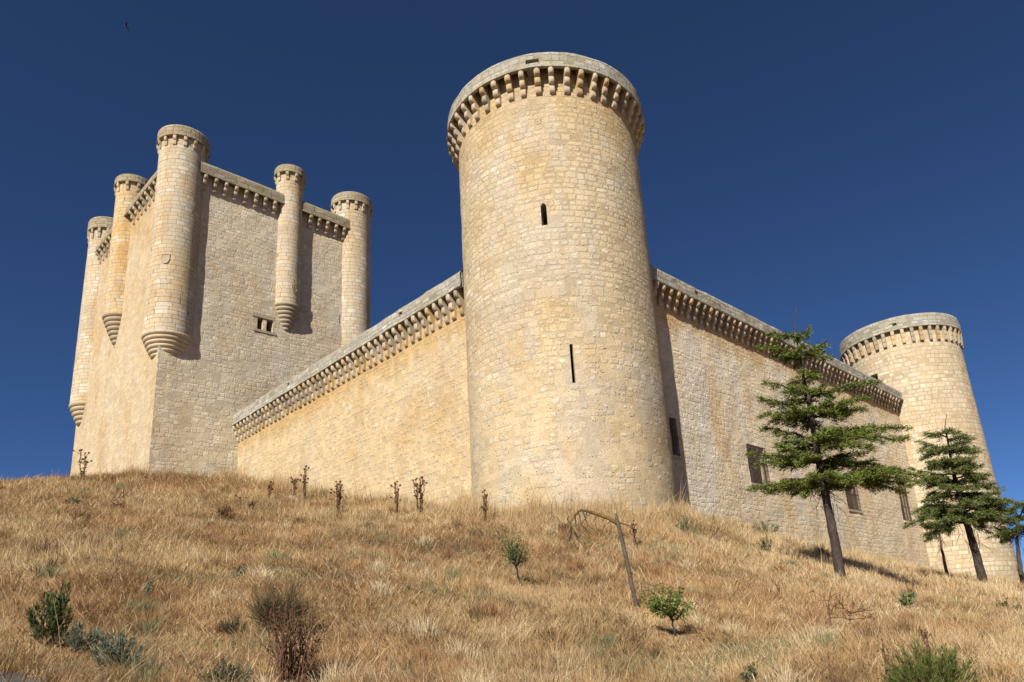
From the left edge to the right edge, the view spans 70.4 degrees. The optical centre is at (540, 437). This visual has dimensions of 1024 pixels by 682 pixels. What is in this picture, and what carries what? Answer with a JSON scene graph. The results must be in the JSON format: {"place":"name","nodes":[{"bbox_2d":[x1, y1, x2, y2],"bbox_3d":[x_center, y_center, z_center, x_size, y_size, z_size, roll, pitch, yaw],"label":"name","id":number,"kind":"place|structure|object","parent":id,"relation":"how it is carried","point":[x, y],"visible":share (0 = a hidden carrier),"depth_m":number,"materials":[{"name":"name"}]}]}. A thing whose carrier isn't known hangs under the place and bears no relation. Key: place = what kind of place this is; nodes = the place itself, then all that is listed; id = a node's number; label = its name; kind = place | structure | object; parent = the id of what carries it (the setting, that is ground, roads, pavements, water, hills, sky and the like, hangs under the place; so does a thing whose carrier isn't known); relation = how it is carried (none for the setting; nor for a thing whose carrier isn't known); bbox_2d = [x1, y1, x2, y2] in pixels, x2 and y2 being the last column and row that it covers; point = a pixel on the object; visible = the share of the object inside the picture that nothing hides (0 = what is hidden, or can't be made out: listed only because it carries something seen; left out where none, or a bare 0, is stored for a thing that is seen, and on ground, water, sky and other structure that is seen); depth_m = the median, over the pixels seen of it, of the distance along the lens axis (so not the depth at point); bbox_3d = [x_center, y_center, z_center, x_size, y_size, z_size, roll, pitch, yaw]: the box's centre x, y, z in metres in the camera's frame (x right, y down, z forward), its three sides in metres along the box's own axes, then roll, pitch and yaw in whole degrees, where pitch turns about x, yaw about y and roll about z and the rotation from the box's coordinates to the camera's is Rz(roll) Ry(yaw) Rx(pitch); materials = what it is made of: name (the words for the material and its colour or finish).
{"place":"outdoors","nodes":[
{"label":"outdoors","id":0,"kind":"place"},
{"bbox_2d":[0,670,42,681],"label":"road","id":1,"kind":"structure","parent":0,"point":[20,679],"depth_m":5.85,"materials":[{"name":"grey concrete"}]},
{"bbox_2d":[108,488,128,508],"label":"dead bush","id":2,"kind":"object","parent":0,"point":[117,504],"visible":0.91,"depth_m":31.63,"materials":[{"name":"beige plant"}]},
{"bbox_2d":[0,456,1023,681],"bbox_3d":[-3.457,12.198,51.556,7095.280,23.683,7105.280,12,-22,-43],"label":"ground","id":3,"kind":"structure","parent":0,"point":[683,633],"depth_m":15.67,"materials":[{"name":"plant"}]},
{"bbox_2d":[24,578,73,647],"bbox_3d":[-5.230,1.861,7.735,0.483,0.743,0.528,12,-22,-43],"label":"broom bush","id":4,"kind":"object","parent":3,"relation":"on","point":[52,623],"visible":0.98,"depth_m":7.69,"materials":[{"name":"green plant"}]},
{"bbox_2d":[64,497,82,504],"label":"green weed","id":5,"kind":"object","parent":3,"relation":"on","point":[74,500],"visible":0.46,"depth_m":31.94,"materials":[{"name":"green plant"}]},
{"bbox_2d":[61,620,102,652],"bbox_3d":[-4.887,2.120,7.714,0.376,0.390,0.404,-4,-16,1],"label":"grey weed","id":6,"kind":"object","parent":3,"relation":"on","point":[78,637],"visible":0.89,"depth_m":7.67,"materials":[{"name":"green plant"}]},
{"bbox_2d":[72,449,91,479],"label":"thistle","id":7,"kind":"object","parent":3,"relation":"on","point":[82,473],"visible":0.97,"depth_m":42.79,"materials":[{"name":"brown plant"}]},
{"bbox_2d":[88,629,147,674],"bbox_3d":[-3.938,2.004,6.736,0.524,0.453,0.484,12,-22,-43],"label":"grey weed","id":8,"kind":"object","parent":3,"relation":"on","point":[112,650],"visible":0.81,"depth_m":6.66,"materials":[{"name":"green plant"}]},
{"bbox_2d":[144,582,153,595],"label":"grey weed","id":9,"kind":"object","parent":3,"relation":"on","point":[148,584],"visible":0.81,"depth_m":11.83,"materials":[{"name":"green plant"}]},
{"bbox_2d":[69,124,372,476],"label":"castle keep","id":10,"kind":"structure","parent":3,"relation":"on","point":[214,300],"depth_m":62.23,"materials":[{"name":"stone"}]},
{"bbox_2d":[252,311,275,335],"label":"window","id":11,"kind":"structure","parent":10,"relation":"in","point":[256,314],"depth_m":62.34,"materials":[{"name":"stone"}]},
{"bbox_2d":[193,657,252,681],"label":"grey weed","id":12,"kind":"object","parent":3,"relation":"on","point":[225,672],"visible":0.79,"depth_m":6.78,"materials":[{"name":"green plant"}]},
{"bbox_2d":[209,502,239,518],"bbox_3d":[-12.176,2.807,27.886,1.077,0.748,1.128,-1,-16,-10],"label":"withered weed","id":13,"kind":"object","parent":3,"relation":"on","point":[223,510],"visible":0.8,"depth_m":27.76,"materials":[{"name":"brown plant"}]},
{"bbox_2d":[218,611,249,636],"bbox_3d":[-4.155,2.539,9.823,0.434,0.430,0.510,-1,-16,-11],"label":"withered weed","id":14,"kind":"object","parent":3,"relation":"on","point":[228,627],"visible":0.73,"depth_m":9.80,"materials":[{"name":"brown plant"}]},
{"bbox_2d":[231,563,247,575],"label":"grey weed","id":15,"kind":"object","parent":3,"relation":"on","point":[238,569],"visible":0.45,"depth_m":14.90,"materials":[{"name":"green plant"}]},
{"bbox_2d":[247,501,254,509],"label":"thistle","id":16,"kind":"object","parent":3,"relation":"on","point":[249,504],"visible":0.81,"depth_m":31.20,"materials":[{"name":"brown plant"}]},
{"bbox_2d":[267,481,273,496],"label":"thistle","id":17,"kind":"object","parent":3,"relation":"on","point":[270,484],"visible":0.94,"depth_m":40.91,"materials":[{"name":"brown plant"}]},
{"bbox_2d":[269,588,290,681],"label":"thistle","id":18,"kind":"object","parent":3,"relation":"on","point":[281,661],"visible":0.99,"depth_m":7.20,"materials":[{"name":"brown plant"}]},
{"bbox_2d":[242,569,320,632],"bbox_3d":[-3.527,2.268,9.912,1.112,1.022,1.158,12,-22,-43],"label":"withered shrub","id":19,"kind":"object","parent":3,"relation":"on","point":[263,609],"visible":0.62,"depth_m":9.80,"materials":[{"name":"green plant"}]},
{"bbox_2d":[256,584,332,681],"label":"withered shrub","id":20,"kind":"object","parent":3,"relation":"on","point":[293,657],"visible":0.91,"depth_m":7.34,"materials":[{"name":"brown plant"}]},
{"bbox_2d":[290,477,300,496],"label":"thistle","id":21,"kind":"object","parent":3,"relation":"on","point":[294,487],"visible":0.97,"depth_m":41.89,"materials":[{"name":"brown plant"}]},
{"bbox_2d":[296,465,309,497],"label":"thistle","id":22,"kind":"object","parent":3,"relation":"on","point":[304,482],"visible":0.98,"depth_m":43.72,"materials":[{"name":"brown plant"}]},
{"bbox_2d":[300,616,317,681],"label":"thistle","id":23,"kind":"object","parent":3,"relation":"on","point":[304,639],"visible":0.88,"depth_m":7.39,"materials":[{"name":"brown plant"}]},
{"bbox_2d":[329,480,343,512],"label":"thistle","id":24,"kind":"object","parent":3,"relation":"on","point":[338,496],"visible":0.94,"depth_m":33.45,"materials":[{"name":"brown plant"}]},
{"bbox_2d":[232,270,471,507],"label":"curtain wall","id":25,"kind":"structure","parent":3,"relation":"on","point":[381,406],"depth_m":43.06,"materials":[{"name":"stone"}]},
{"bbox_2d":[390,481,400,513],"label":"thistle","id":26,"kind":"object","parent":3,"relation":"on","point":[396,495],"visible":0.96,"depth_m":33.41,"materials":[{"name":"brown plant"}]},
{"bbox_2d":[412,476,427,512],"bbox_3d":[-5.995,2.870,35.755,0.603,1.989,0.857,-9,-17,18],"label":"thistle","id":27,"kind":"object","parent":3,"relation":"on","point":[418,490],"visible":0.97,"depth_m":35.74,"materials":[{"name":"brown plant"}]},
{"bbox_2d":[480,489,487,522],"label":"thistle","id":28,"kind":"object","parent":3,"relation":"on","point":[485,508],"visible":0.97,"depth_m":29.88,"materials":[{"name":"brown plant"}]},
{"bbox_2d":[494,526,532,585],"bbox_3d":[-0.587,2.650,16.681,0.885,1.617,0.950,-10,-17,21],"label":"almond sapling","id":29,"kind":"object","parent":3,"relation":"on","point":[516,554],"visible":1,"depth_m":16.57,"materials":[{"name":"green plant"}]},
{"bbox_2d":[537,626,562,644],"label":"withered weed","id":30,"kind":"object","parent":3,"relation":"on","point":[547,633],"visible":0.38,"depth_m":9.73,"materials":[{"name":"brown plant"}]},
{"bbox_2d":[447,52,678,513],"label":"round tower","id":31,"kind":"structure","parent":3,"relation":"on","point":[565,376],"depth_m":34.27,"materials":[{"name":"stone"}]},
{"bbox_2d":[567,509,638,607],"bbox_3d":[1.194,2.331,13.771,1.251,2.078,0.485,-6,-16,6],"label":"dead tree","id":32,"kind":"object","parent":3,"relation":"on","point":[616,521],"visible":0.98,"depth_m":13.84,"materials":[{"name":"wood"}]},
{"bbox_2d":[629,520,636,546],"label":"thistle","id":33,"kind":"object","parent":3,"relation":"on","point":[634,532],"visible":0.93,"depth_m":25.61,"materials":[{"name":"brown plant"}]},
{"bbox_2d":[637,580,698,637],"bbox_3d":[1.916,2.560,10.744,0.917,0.902,0.778,0,-16,-15],"label":"almond sapling","id":34,"kind":"object","parent":3,"relation":"on","point":[670,614],"visible":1,"depth_m":10.75,"materials":[{"name":"green plant"}]},
{"bbox_2d":[674,516,696,534],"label":"green weed","id":35,"kind":"object","parent":3,"relation":"on","point":[687,528],"visible":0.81,"depth_m":29.41,"materials":[{"name":"green plant"}]},
{"bbox_2d":[738,661,758,681],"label":"green weed","id":36,"kind":"object","parent":3,"relation":"on","point":[752,671],"visible":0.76,"depth_m":7.85,"materials":[{"name":"green plant"}]},
{"bbox_2d":[754,535,771,551],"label":"green weed","id":37,"kind":"object","parent":3,"relation":"on","point":[764,545],"visible":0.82,"depth_m":29.44,"materials":[{"name":"green plant"}]},
{"bbox_2d":[751,519,779,533],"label":"green weed","id":38,"kind":"object","parent":3,"relation":"on","point":[764,526],"visible":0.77,"depth_m":35.60,"materials":[{"name":"green plant"}]},
{"bbox_2d":[650,265,929,568],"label":"curtain wall","id":39,"kind":"structure","parent":3,"relation":"on","point":[718,368],"depth_m":43.71,"materials":[{"name":"stone"}]},
{"bbox_2d":[669,417,681,459],"bbox_3d":[6.629,-0.021,37.301,1.490,2.170,0.284,12,-22,-43],"label":"window","id":40,"kind":"structure","parent":39,"relation":"in","point":[676,456],"depth_m":37.41,"materials":[{"name":"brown wood"}]},
{"bbox_2d":[746,443,769,485],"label":"window","id":41,"kind":"structure","parent":39,"relation":"in","point":[756,476],"depth_m":43.26,"materials":[{"name":"brown wood"}]},
{"bbox_2d":[845,485,861,512],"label":"window","id":42,"kind":"structure","parent":39,"relation":"in","point":[850,499],"depth_m":51.92,"materials":[{"name":"brown wood"}]},
{"bbox_2d":[894,466,911,522],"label":"window","id":43,"kind":"structure","parent":39,"relation":"in","point":[903,507],"depth_m":58.95,"materials":[{"name":"brown wood"}]},
{"bbox_2d":[745,307,930,580],"bbox_3d":[11.279,0.117,28.747,6.606,11.663,3.985,-8,-16,15],"label":"cedar tree","id":44,"kind":"object","parent":3,"relation":"on","point":[825,477],"visible":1,"depth_m":28.39,"materials":[{"name":"green plant"}]},
{"bbox_2d":[807,580,874,628],"bbox_3d":[5.215,2.937,12.623,1.074,0.951,0.919,-9,-17,19],"label":"dead bush","id":45,"kind":"object","parent":3,"relation":"on","point":[842,605],"visible":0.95,"depth_m":12.57,"materials":[{"name":"beige plant"}]},
{"bbox_2d":[877,639,890,675],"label":"thistle","id":46,"kind":"object","parent":3,"relation":"on","point":[884,656],"visible":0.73,"depth_m":7.67,"materials":[{"name":"brown plant"}]},
{"bbox_2d":[897,589,916,607],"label":"green weed","id":47,"kind":"object","parent":3,"relation":"on","point":[904,602],"visible":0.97,"depth_m":16.05,"materials":[{"name":"green plant"}]},
{"bbox_2d":[919,629,933,658],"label":"thistle","id":48,"kind":"object","parent":3,"relation":"on","point":[927,642],"visible":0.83,"depth_m":8.44,"materials":[{"name":"brown plant"}]},
{"bbox_2d":[839,312,1019,580],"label":"round tower","id":49,"kind":"structure","parent":3,"relation":"on","point":[917,360],"depth_m":63.16,"materials":[{"name":"stone"}]},
{"bbox_2d":[879,633,983,681],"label":"broom bush","id":50,"kind":"object","parent":3,"relation":"on","point":[947,671],"visible":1,"depth_m":6.94,"materials":[{"name":"green plant"}]},
{"bbox_2d":[917,500,956,576],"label":"slim conifer","id":51,"kind":"object","parent":3,"relation":"on","point":[940,538],"visible":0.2,"depth_m":43.65,"materials":[{"name":"green plant"}]},
{"bbox_2d":[900,413,1023,582],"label":"cedar tree","id":52,"kind":"object","parent":3,"relation":"on","point":[989,510],"visible":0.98,"depth_m":36.96,"materials":[{"name":"green plant"}]},
{"bbox_2d":[983,501,1023,585],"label":"cedar tree","id":53,"kind":"object","parent":3,"relation":"on","point":[1017,531],"visible":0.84,"depth_m":38.97,"materials":[{"name":"green plant"}]},
{"bbox_2d":[994,597,1021,609],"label":"green weed","id":54,"kind":"object","parent":3,"relation":"on","point":[1004,603],"visible":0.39,"depth_m":22.69,"materials":[{"name":"green plant"}]},
{"bbox_2d":[0,0,1023,571],"label":"sky","id":55,"kind":"structure","parent":0,"point":[852,165],"materials":[{"name":"blue"}]},
{"bbox_2d":[770,576,780,600],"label":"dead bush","id":56,"kind":"object","parent":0,"point":[777,589],"visible":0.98,"depth_m":17.16,"materials":[{"name":"beige plant"}]}
]}

